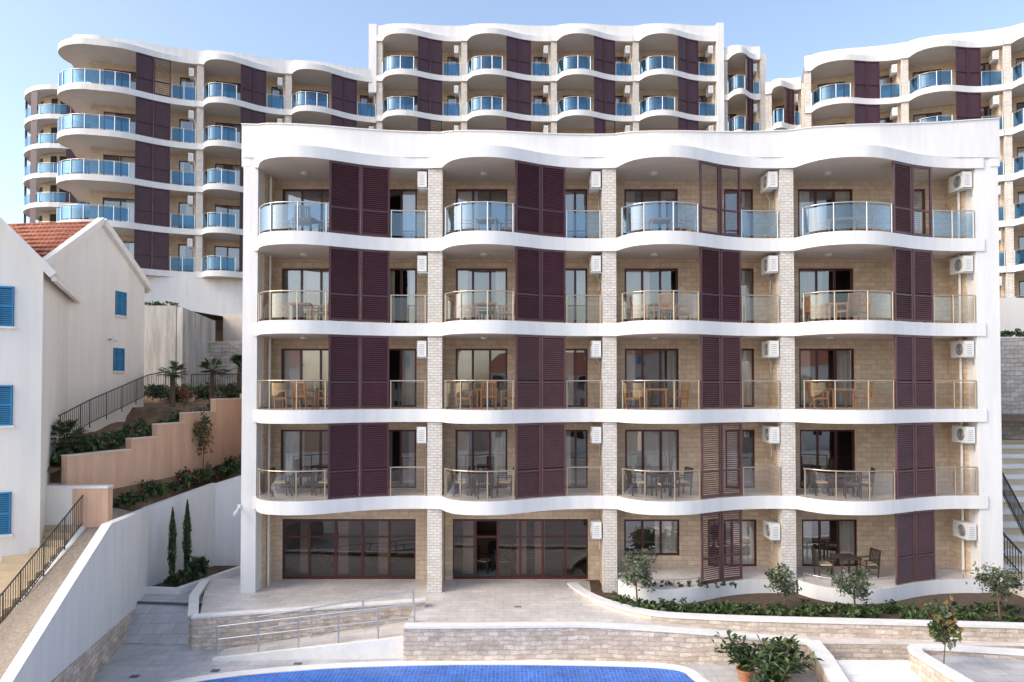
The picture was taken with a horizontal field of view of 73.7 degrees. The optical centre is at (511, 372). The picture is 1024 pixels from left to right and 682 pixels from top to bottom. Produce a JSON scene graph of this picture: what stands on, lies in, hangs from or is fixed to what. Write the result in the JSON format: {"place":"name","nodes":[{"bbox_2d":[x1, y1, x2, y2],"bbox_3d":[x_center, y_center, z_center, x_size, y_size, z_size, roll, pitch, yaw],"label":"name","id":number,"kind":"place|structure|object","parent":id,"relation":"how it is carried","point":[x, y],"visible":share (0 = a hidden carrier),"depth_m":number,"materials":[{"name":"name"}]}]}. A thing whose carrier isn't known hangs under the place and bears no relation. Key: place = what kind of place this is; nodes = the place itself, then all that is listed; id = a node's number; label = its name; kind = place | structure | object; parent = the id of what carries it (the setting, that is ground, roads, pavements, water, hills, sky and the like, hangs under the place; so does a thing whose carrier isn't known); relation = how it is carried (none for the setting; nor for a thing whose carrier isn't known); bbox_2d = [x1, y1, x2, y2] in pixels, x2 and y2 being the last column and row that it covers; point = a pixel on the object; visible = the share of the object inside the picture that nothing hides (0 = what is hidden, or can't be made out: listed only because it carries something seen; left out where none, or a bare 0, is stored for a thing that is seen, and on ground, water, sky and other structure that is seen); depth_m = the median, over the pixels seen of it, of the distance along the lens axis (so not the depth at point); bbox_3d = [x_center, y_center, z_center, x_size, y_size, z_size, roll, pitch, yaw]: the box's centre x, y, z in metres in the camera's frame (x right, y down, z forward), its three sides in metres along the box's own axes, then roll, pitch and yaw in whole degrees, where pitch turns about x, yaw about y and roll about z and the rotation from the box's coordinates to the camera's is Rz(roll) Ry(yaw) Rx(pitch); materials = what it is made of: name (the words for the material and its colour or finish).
{"place":"outdoors","nodes":[
{"label":"outdoors","id":0,"kind":"place"},
{"bbox_2d":[0,217,80,561],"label":"white house","id":1,"kind":"structure","parent":0,"point":[36,292],"depth_m":22.32,"materials":[{"name":"paint"}]},
{"bbox_2d":[123,573,240,644],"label":"side pavement","id":2,"kind":"structure","parent":0,"point":[159,619],"depth_m":23.35,"materials":[{"name":"concrete"}]},
{"bbox_2d":[135,475,240,585],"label":"white garden wall","id":3,"kind":"structure","parent":2,"relation":"on","point":[215,531],"depth_m":27.96,"materials":[{"name":"paint"}]},
{"bbox_2d":[145,565,240,594],"bbox_3d":[-12.316,8.095,26.773,1.507,0.320,4.058,0,-1,20],"label":"cypress planter","id":4,"kind":"object","parent":2,"relation":"on","point":[189,584],"visible":0.6,"depth_m":25.84,"materials":[{"name":"concrete"}]},
{"bbox_2d":[167,506,177,574],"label":"cypress tree","id":5,"kind":"object","parent":4,"relation":"in","point":[172,547],"visible":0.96,"depth_m":25.77,"materials":[{"name":"green plant"}]},
{"bbox_2d":[163,569,190,586],"bbox_3d":[-12.502,7.705,25.531,0.971,0.669,0.680,0,-1,-23],"label":"garden shrub","id":6,"kind":"object","parent":4,"relation":"in","point":[173,579],"visible":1,"depth_m":25.41,"materials":[{"name":"green plant"}]},
{"bbox_2d":[181,499,191,578],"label":"cypress tree","id":7,"kind":"object","parent":4,"relation":"in","point":[186,541],"visible":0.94,"depth_m":26.51,"materials":[{"name":"green plant"}]},
{"bbox_2d":[183,555,210,580],"bbox_3d":[-12.114,7.571,26.235,1.031,1.103,1.094,0,-1,0],"label":"garden shrub","id":8,"kind":"object","parent":4,"relation":"in","point":[196,566],"visible":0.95,"depth_m":26.11,"materials":[{"name":"green plant"}]},
{"bbox_2d":[200,665,694,681],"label":"swimming pool water","id":9,"kind":"structure","parent":0,"point":[492,673],"depth_m":20.11,"materials":[{"name":"liquid"}]},
{"bbox_2d":[91,644,816,681],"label":"pool deck","id":10,"kind":"structure","parent":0,"point":[154,663],"depth_m":20.82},
{"bbox_2d":[0,508,148,681],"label":"white stair wall","id":11,"kind":"structure","parent":10,"relation":"on","point":[79,631],"depth_m":19.90,"materials":[{"name":"paint"}]},
{"bbox_2d":[112,462,240,519],"bbox_3d":[-12.570,4.671,27.623,3.839,1.400,10.398,-1,-1,25],"label":"garden bed","id":12,"kind":"object","parent":11,"relation":"on","point":[120,512],"visible":0.15,"depth_m":26.55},
{"bbox_2d":[113,454,240,507],"bbox_3d":[-12.271,4.439,28.132,3.394,1.664,8.785,-1,-1,26],"label":"rose bed","id":13,"kind":"object","parent":12,"relation":"on","point":[187,478],"visible":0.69,"depth_m":27.89,"materials":[{"name":"green plant"}]},
{"bbox_2d":[191,410,214,468],"bbox_3d":[-13.220,3.207,29.178,0.880,3.190,0.804,-1,-1,30],"label":"young tree","id":14,"kind":"object","parent":12,"relation":"on","point":[202,436],"visible":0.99,"depth_m":29.13,"materials":[{"name":"green plant"}]},
{"bbox_2d":[188,578,425,650],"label":"ramp parapet wall","id":15,"kind":"structure","parent":10,"relation":"on","point":[202,632],"depth_m":22.46,"materials":[{"name":"beige stone"}]},
{"bbox_2d":[212,621,406,660],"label":"access ramp","id":16,"kind":"structure","parent":10,"relation":"on","point":[361,643],"depth_m":21.36,"materials":[{"name":"concrete"}]},
{"bbox_2d":[217,591,414,656],"bbox_3d":[-6.185,8.102,22.090,6.170,1.628,1.220,0,-1,-4],"label":"ramp handrail","id":17,"kind":"object","parent":16,"relation":"on","point":[362,611],"visible":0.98,"depth_m":21.61,"materials":[{"name":"metal"}]},
{"bbox_2d":[171,660,709,681],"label":"pool coping","id":18,"kind":"object","parent":10,"relation":"on","point":[695,676],"visible":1,"depth_m":20.71,"materials":[{"name":"white stone"}]},
{"bbox_2d":[403,621,812,667],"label":"curved terrace wall","id":19,"kind":"structure","parent":10,"relation":"on","point":[505,641],"depth_m":21.08,"materials":[{"name":"beige stone"}]},
{"bbox_2d":[712,629,767,681],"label":"potted shrub","id":20,"kind":"object","parent":10,"relation":"on","point":[740,654],"visible":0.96,"depth_m":19.66,"materials":[{"name":"green plant"}]},
{"bbox_2d":[745,652,791,681],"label":"potted shrub","id":21,"kind":"object","parent":10,"relation":"on","point":[770,672],"visible":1,"depth_m":18.13,"materials":[{"name":"green plant"}]},
{"bbox_2d":[749,637,823,681],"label":"potted shrub","id":22,"kind":"object","parent":10,"relation":"on","point":[795,666],"visible":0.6,"depth_m":19.09,"materials":[{"name":"green plant"}]},
{"bbox_2d":[760,634,812,674],"bbox_3d":[7.932,8.294,20.048,1.218,1.264,1.310,0,-1,-22],"label":"potted shrub","id":23,"kind":"object","parent":10,"relation":"on","point":[785,639],"visible":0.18,"depth_m":20.01,"materials":[{"name":"green plant"}]},
{"bbox_2d":[567,582,1023,642],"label":"planter wall","id":24,"kind":"structure","parent":10,"relation":"on","point":[893,628],"depth_m":21.44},
{"bbox_2d":[807,640,848,681],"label":"stair side wall","id":25,"kind":"structure","parent":10,"relation":"on","point":[828,669],"depth_m":19.36,"materials":[{"name":"beige stone"}]},
{"bbox_2d":[836,660,920,681],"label":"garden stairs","id":26,"kind":"structure","parent":10,"relation":"on","point":[877,670],"depth_m":19.23,"materials":[{"name":"white stone"}]},
{"bbox_2d":[907,643,1023,681],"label":"corner planter","id":27,"kind":"object","parent":10,"relation":"on","point":[965,663],"visible":0.98,"depth_m":18.81,"materials":[{"name":"concrete"}]},
{"bbox_2d":[927,595,964,663],"bbox_3d":[11.671,7.057,18.474,0.883,2.082,0.822,0,-1,0],"label":"young tree","id":28,"kind":"object","parent":27,"relation":"in","point":[939,627],"visible":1,"depth_m":18.38,"materials":[{"name":"green plant"}]},
{"bbox_2d":[1002,439,1023,596],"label":"outdoor stairs","id":29,"kind":"structure","parent":10,"relation":"on","point":[1013,460],"depth_m":30.06,"materials":[{"name":"white stone"}]},
{"bbox_2d":[1002,471,1023,579],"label":"stair railing","id":30,"kind":"object","parent":29,"relation":"on","point":[1010,491],"visible":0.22,"depth_m":28.03,"materials":[{"name":"black metal"}]},
{"bbox_2d":[0,0,1023,223],"label":"sky","id":31,"kind":"structure","parent":0,"point":[31,31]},
{"bbox_2d":[47,311,1023,472],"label":"hillside","id":32,"kind":"structure","parent":0,"point":[150,411],"depth_m":32.11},
{"bbox_2d":[23,82,90,222],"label":"hotel round tower","id":33,"kind":"structure","parent":32,"relation":"on","point":[46,154],"depth_m":70.85,"materials":[{"name":"paint"}]},
{"bbox_2d":[49,417,94,453],"bbox_3d":[-16.231,2.574,24.874,1.944,1.889,1.870,0,-1,0],"label":"fan palm","id":34,"kind":"object","parent":32,"relation":"on","point":[58,426],"visible":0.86,"depth_m":24.68,"materials":[{"name":"green plant"}]},
{"bbox_2d":[8,218,153,435],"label":"white house","id":35,"kind":"structure","parent":32,"relation":"on","point":[94,265],"depth_m":30.04,"materials":[{"name":"paint"}]},
{"bbox_2d":[58,368,185,441],"bbox_3d":[-17.400,1.438,30.375,0.450,3.572,11.229,0,-1,0],"label":"metal fence","id":36,"kind":"object","parent":32,"relation":"on","point":[137,392],"visible":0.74,"depth_m":30.23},
{"bbox_2d":[50,395,223,465],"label":"slope shrubs","id":37,"kind":"object","parent":32,"relation":"on","point":[112,440],"visible":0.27,"depth_m":26.82,"materials":[{"name":"green plant"}]},
{"bbox_2d":[48,394,241,510],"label":"peach retaining wall","id":38,"kind":"structure","parent":32,"relation":"on","point":[166,450],"depth_m":27.73,"materials":[{"name":"paint"}]},
{"bbox_2d":[156,359,187,406],"bbox_3d":[-16.390,0.672,32.987,1.733,2.604,1.705,0,-1,0],"label":"fan palm","id":39,"kind":"object","parent":32,"relation":"on","point":[172,375],"visible":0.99,"depth_m":32.89,"materials":[{"name":"green plant"}]},
{"bbox_2d":[144,306,214,390],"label":"concrete retaining wall","id":40,"kind":"structure","parent":32,"relation":"on","point":[182,335],"depth_m":39.83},
{"bbox_2d":[199,357,226,399],"bbox_3d":[-15.558,0.305,35.525,1.814,2.235,1.712,0,-1,0],"label":"fan palm","id":41,"kind":"object","parent":32,"relation":"on","point":[206,362],"visible":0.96,"depth_m":35.40,"materials":[{"name":"green plant"}]},
{"bbox_2d":[191,374,241,397],"bbox_3d":[-13.055,0.691,34.493,6.331,1.222,0.050,0,-1,0],"label":"metal fence","id":42,"kind":"object","parent":32,"relation":"on","point":[215,383],"visible":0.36,"depth_m":34.48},
{"bbox_2d":[208,314,241,385],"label":"stone retaining wall","id":43,"kind":"structure","parent":32,"relation":"on","point":[229,345],"depth_m":42.24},
{"bbox_2d":[225,353,241,397],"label":"fan palm","id":44,"kind":"object","parent":32,"relation":"on","point":[236,359],"visible":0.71,"depth_m":35.66,"materials":[{"name":"green plant"}]},
{"bbox_2d":[72,22,1023,340],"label":"columns and parapets","id":45,"kind":"structure","parent":32,"relation":"on","point":[214,296],"depth_m":49.78,"materials":[{"name":"paint"}]},
{"bbox_2d":[56,28,1023,278],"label":"balcony slabs","id":46,"kind":"structure","parent":45,"relation":"attached to","point":[79,97],"depth_m":50.20,"materials":[{"name":"paint"}]},
{"bbox_2d":[57,55,1023,297],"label":"glass railings","id":47,"kind":"object","parent":46,"relation":"on","point":[114,123],"visible":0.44,"depth_m":48.90,"materials":[{"name":"glass"}]},
{"bbox_2d":[90,44,1023,297],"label":"stone walls","id":48,"kind":"structure","parent":46,"relation":"on","point":[96,198],"depth_m":50.95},
{"bbox_2d":[103,57,1023,296],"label":"windows","id":49,"kind":"structure","parent":48,"relation":"attached to","point":[184,250],"depth_m":51.23,"materials":[{"name":"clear glass"}]},
{"bbox_2d":[134,36,980,271],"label":"shutters","id":50,"kind":"object","parent":46,"relation":"on","point":[151,248],"visible":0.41,"depth_m":49.73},
{"bbox_2d":[144,301,1023,402],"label":"bank foliage","id":51,"kind":"object","parent":32,"relation":"on","point":[1018,332],"visible":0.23,"depth_m":36.32,"materials":[{"name":"green plant"}]},
{"bbox_2d":[1000,298,1023,438],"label":"stone retaining wall","id":52,"kind":"structure","parent":32,"relation":"on","point":[1012,357],"depth_m":35.35,"materials":[{"name":"stone"}]},
{"bbox_2d":[200,579,1023,659],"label":"terrace","id":53,"kind":"structure","parent":0,"point":[506,600],"depth_m":23.72,"materials":[{"name":"beige stone"}]},
{"bbox_2d":[282,519,587,578],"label":"ground floor shopfronts","id":54,"kind":"object","parent":53,"relation":"on","point":[386,548],"visible":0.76,"depth_m":26.57,"materials":[{"name":"clear glass"}]},
{"bbox_2d":[260,173,970,588],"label":"stone walls","id":55,"kind":"structure","parent":53,"relation":"on","point":[874,443],"depth_m":26.58,"materials":[{"name":"stone"}]},
{"bbox_2d":[417,171,427,194],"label":"air conditioner","id":56,"kind":"object","parent":55,"relation":"attached to","point":[422,179],"visible":0.97,"depth_m":25.20,"materials":[{"name":"metal"}]},
{"bbox_2d":[417,255,427,276],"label":"air conditioner","id":57,"kind":"object","parent":55,"relation":"attached to","point":[422,265],"visible":0.95,"depth_m":25.13,"materials":[{"name":"metal"}]},
{"bbox_2d":[589,171,601,209],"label":"air conditioner","id":58,"kind":"object","parent":55,"relation":"attached to","point":[594,182],"visible":1,"depth_m":25.20,"materials":[{"name":"metal"}]},
{"bbox_2d":[589,256,601,290],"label":"air conditioner","id":59,"kind":"object","parent":55,"relation":"attached to","point":[594,265],"visible":1,"depth_m":25.14,"materials":[{"name":"metal"}]},
{"bbox_2d":[589,341,601,372],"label":"air conditioner","id":60,"kind":"object","parent":55,"relation":"attached to","point":[594,349],"visible":1,"depth_m":25.07,"materials":[{"name":"metal"}]},
{"bbox_2d":[590,518,602,548],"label":"air conditioner","id":61,"kind":"object","parent":55,"relation":"attached to","point":[595,528],"visible":1,"depth_m":24.95,"materials":[{"name":"metal"}]},
{"bbox_2d":[590,426,602,456],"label":"air conditioner","id":62,"kind":"object","parent":55,"relation":"attached to","point":[595,434],"visible":1,"depth_m":25.01,"materials":[{"name":"metal"}]},
{"bbox_2d":[281,189,925,565],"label":"windows","id":63,"kind":"structure","parent":55,"relation":"attached to","point":[480,450],"depth_m":26.85,"materials":[{"name":"clear glass"}]},
{"bbox_2d":[760,171,777,209],"bbox_3d":[9.664,-6.824,25.648,0.432,1.190,0.946,0,-1,0],"label":"air conditioner","id":64,"kind":"object","parent":55,"relation":"attached to","point":[769,182],"visible":1,"depth_m":25.29,"materials":[{"name":"metal"}]},
{"bbox_2d":[761,255,778,290],"bbox_3d":[9.664,-3.704,25.589,0.432,1.190,0.946,0,-1,0],"label":"air conditioner","id":65,"kind":"object","parent":55,"relation":"attached to","point":[769,265],"visible":1,"depth_m":25.23,"materials":[{"name":"metal"}]},
{"bbox_2d":[762,425,779,456],"bbox_3d":[9.664,2.594,25.468,0.432,1.190,0.946,0,-1,0],"label":"air conditioner","id":66,"kind":"object","parent":55,"relation":"attached to","point":[770,435],"visible":1,"depth_m":25.09,"materials":[{"name":"metal"}]},
{"bbox_2d":[762,341,779,372],"bbox_3d":[9.664,-0.565,25.528,0.432,1.190,0.946,0,-1,0],"label":"air conditioner","id":67,"kind":"object","parent":55,"relation":"attached to","point":[770,349],"visible":1,"depth_m":25.12,"materials":[{"name":"metal"}]},
{"bbox_2d":[763,519,780,549],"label":"air conditioner","id":68,"kind":"object","parent":55,"relation":"attached to","point":[771,530],"visible":1,"depth_m":25.04,"materials":[{"name":"metal"}]},
{"bbox_2d":[949,171,971,198],"bbox_3d":[16.834,-6.824,25.648,0.432,1.190,0.946,0,-1,0],"label":"air conditioner","id":69,"kind":"object","parent":55,"relation":"attached to","point":[960,182],"visible":0.98,"depth_m":25.35,"materials":[{"name":"metal"}]},
{"bbox_2d":[950,255,973,279],"bbox_3d":[16.834,-3.704,25.589,0.432,1.190,0.946,0,-1,0],"label":"air conditioner","id":70,"kind":"object","parent":55,"relation":"attached to","point":[963,264],"visible":1,"depth_m":25.26,"materials":[{"name":"metal"}]},
{"bbox_2d":[951,341,974,364],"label":"air conditioner","id":71,"kind":"object","parent":55,"relation":"attached to","point":[963,349],"visible":0.98,"depth_m":25.19,"materials":[{"name":"metal"}]},
{"bbox_2d":[952,425,975,450],"bbox_3d":[16.834,2.594,25.468,0.432,1.190,0.946,0,-1,0],"label":"air conditioner","id":72,"kind":"object","parent":55,"relation":"attached to","point":[964,434],"visible":1,"depth_m":25.13,"materials":[{"name":"metal"}]},
{"bbox_2d":[953,519,976,546],"bbox_3d":[16.834,6.134,25.400,0.432,1.190,0.946,0,-1,0],"label":"air conditioner","id":73,"kind":"object","parent":55,"relation":"attached to","point":[965,530],"visible":0.98,"depth_m":25.07,"materials":[{"name":"metal"}]},
{"bbox_2d":[240,157,1003,592],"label":"piers and columns","id":74,"kind":"object","parent":53,"relation":"on","point":[986,367],"visible":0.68,"depth_m":25.03,"materials":[{"name":"paint"}]},
{"bbox_2d":[252,145,987,603],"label":"balcony slabs","id":75,"kind":"structure","parent":74,"relation":"attached to","point":[638,163],"depth_m":24.67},
{"bbox_2d":[270,467,290,495],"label":"wicker chair","id":76,"kind":"object","parent":75,"relation":"on","point":[273,475],"visible":0.97,"depth_m":24.98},
{"bbox_2d":[272,382,294,408],"bbox_3d":[-8.413,0.845,25.197,0.660,0.992,0.560,0,-1,16],"label":"wooden chair","id":77,"kind":"object","parent":75,"relation":"on","point":[277,389],"visible":0.92,"depth_m":25.14,"materials":[{"name":"brown wood"}]},
{"bbox_2d":[291,382,314,409],"bbox_3d":[-7.511,0.832,24.509,0.560,0.992,0.660,0,-1,12],"label":"wooden chair","id":78,"kind":"object","parent":75,"relation":"on","point":[300,396],"visible":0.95,"depth_m":24.26,"materials":[{"name":"brown wood"}]},
{"bbox_2d":[294,205,311,230],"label":"wooden chair","id":79,"kind":"object","parent":75,"relation":"on","point":[309,219],"visible":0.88,"depth_m":24.37,"materials":[{"name":"brown wood"}]},
{"bbox_2d":[475,472,492,498],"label":"wicker chair","id":80,"kind":"object","parent":75,"relation":"on","point":[479,484],"visible":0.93,"depth_m":24.21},
{"bbox_2d":[257,201,977,588],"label":"balcony railings","id":81,"kind":"object","parent":75,"relation":"on","point":[673,381],"visible":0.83,"depth_m":24.12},
{"bbox_2d":[241,117,999,167],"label":"roof parapet","id":82,"kind":"structure","parent":75,"relation":"on","point":[970,138],"depth_m":25.03,"materials":[{"name":"paint"}]},
{"bbox_2d":[328,161,935,584],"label":"louvre shutters","id":83,"kind":"object","parent":75,"relation":"on","point":[358,453],"visible":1,"depth_m":24.56,"materials":[{"name":"wood"}]},
{"bbox_2d":[655,472,675,498],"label":"wicker chair","id":84,"kind":"object","parent":75,"relation":"on","point":[669,484],"visible":0.86,"depth_m":24.19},
{"bbox_2d":[658,293,676,319],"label":"wooden chair","id":85,"kind":"object","parent":75,"relation":"on","point":[660,304],"visible":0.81,"depth_m":24.36,"materials":[{"name":"brown wood"}]},
{"bbox_2d":[667,382,689,408],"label":"wooden chair","id":86,"kind":"object","parent":75,"relation":"on","point":[684,391],"visible":0.94,"depth_m":25.21,"materials":[{"name":"brown wood"}]},
{"bbox_2d":[671,467,692,495],"bbox_3d":[6.247,4.004,25.137,0.660,0.992,0.560,0,-1,-17],"label":"wicker chair","id":87,"kind":"object","parent":75,"relation":"on","point":[688,477],"visible":0.87,"depth_m":24.98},
{"bbox_2d":[672,212,694,231],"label":"wooden chair","id":88,"kind":"object","parent":75,"relation":"on","point":[689,219],"visible":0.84,"depth_m":25.31,"materials":[{"name":"brown wood"}]},
{"bbox_2d":[651,579,737,588],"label":"balcony plants","id":89,"kind":"object","parent":75,"relation":"on","point":[705,582],"visible":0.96,"depth_m":23.88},
{"bbox_2d":[802,296,826,321],"bbox_3d":[11.166,-2.295,25.247,0.660,0.992,0.560,0,-1,-4],"label":"wooden chair","id":90,"kind":"object","parent":75,"relation":"on","point":[808,305],"visible":0.88,"depth_m":25.08,"materials":[{"name":"brown wood"}]},
{"bbox_2d":[807,382,829,408],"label":"wooden chair","id":91,"kind":"object","parent":75,"relation":"on","point":[810,390],"visible":1,"depth_m":25.08,"materials":[{"name":"brown wood"}]},
{"bbox_2d":[807,467,830,495],"bbox_3d":[11.293,4.004,25.129,0.660,0.992,0.560,0,-1,2],"label":"wicker chair","id":92,"kind":"object","parent":75,"relation":"on","point":[811,477],"visible":0.85,"depth_m":24.98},
{"bbox_2d":[811,548,834,577],"bbox_3d":[11.470,7.026,25.172,0.660,0.992,0.560,0,-1,4],"label":"wicker chair","id":93,"kind":"object","parent":75,"relation":"on","point":[823,564],"visible":1,"depth_m":25.02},
{"bbox_2d":[829,553,861,576],"bbox_3d":[12.300,7.148,25.168,0.811,0.742,0.760,0,-1,-6],"label":"wicker table","id":94,"kind":"object","parent":75,"relation":"on","point":[848,557],"visible":0.91,"depth_m":24.98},
{"bbox_2d":[835,293,860,319],"bbox_3d":[12.086,-2.308,24.571,0.560,0.992,0.660,0,-1,-19],"label":"wooden chair","id":95,"kind":"object","parent":75,"relation":"on","point":[849,304],"visible":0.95,"depth_m":24.34,"materials":[{"name":"brown wood"}]},
{"bbox_2d":[843,472,861,498],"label":"wicker chair","id":96,"kind":"object","parent":75,"relation":"on","point":[851,484],"visible":0.94,"depth_m":24.22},
{"bbox_2d":[856,547,880,577],"bbox_3d":[13.129,7.026,25.175,0.660,0.992,0.560,0,-1,-10],"label":"wicker chair","id":97,"kind":"object","parent":75,"relation":"on","point":[871,564],"visible":0.95,"depth_m":25.06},
{"bbox_2d":[589,580,1023,621],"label":"planter soil","id":98,"kind":"structure","parent":53,"relation":"in","point":[963,599],"depth_m":23.94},
{"bbox_2d":[619,546,667,600],"bbox_3d":[4.410,7.008,23.384,1.649,2.168,1.527,0,-1,0],"label":"olive tree","id":99,"kind":"object","parent":98,"relation":"on","point":[637,569],"visible":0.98,"depth_m":23.21,"materials":[{"name":"green plant"}]},
{"bbox_2d":[764,562,801,604],"bbox_3d":[9.026,7.239,22.975,1.186,1.691,1.462,0,-1,0],"label":"olive tree","id":100,"kind":"object","parent":98,"relation":"on","point":[778,576],"visible":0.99,"depth_m":22.70,"materials":[{"name":"green plant"}]},
{"bbox_2d":[604,591,1023,622],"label":"planter hedge","id":101,"kind":"object","parent":98,"relation":"in","point":[842,611],"visible":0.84,"depth_m":22.46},
{"bbox_2d":[826,565,874,607],"bbox_3d":[11.261,7.231,22.288,1.563,1.680,1.482,0,-1,0],"label":"olive tree","id":102,"kind":"object","parent":98,"relation":"on","point":[857,581],"visible":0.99,"depth_m":22.29,"materials":[{"name":"green plant"}]},
{"bbox_2d":[965,562,1023,615],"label":"olive tree","id":103,"kind":"object","parent":98,"relation":"on","point":[992,579],"visible":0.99,"depth_m":22.25,"materials":[{"name":"green plant"}]},
{"label":"ground","id":104,"kind":"structure","parent":0,"visible":0},
{"bbox_2d":[0,525,98,678],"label":"garden staircase","id":105,"kind":"structure","parent":104,"relation":"on","point":[19,622],"depth_m":20.97,"materials":[{"name":"white stone"}]},
{"bbox_2d":[0,495,82,621],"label":"metal stair railing","id":106,"kind":"object","parent":105,"relation":"on","point":[43,545],"visible":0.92,"depth_m":21.36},
{"bbox_2d":[45,485,112,526],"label":"garden boundary wall","id":107,"kind":"structure","parent":105,"relation":"on","point":[96,505],"depth_m":23.44,"materials":[{"name":"paint"}]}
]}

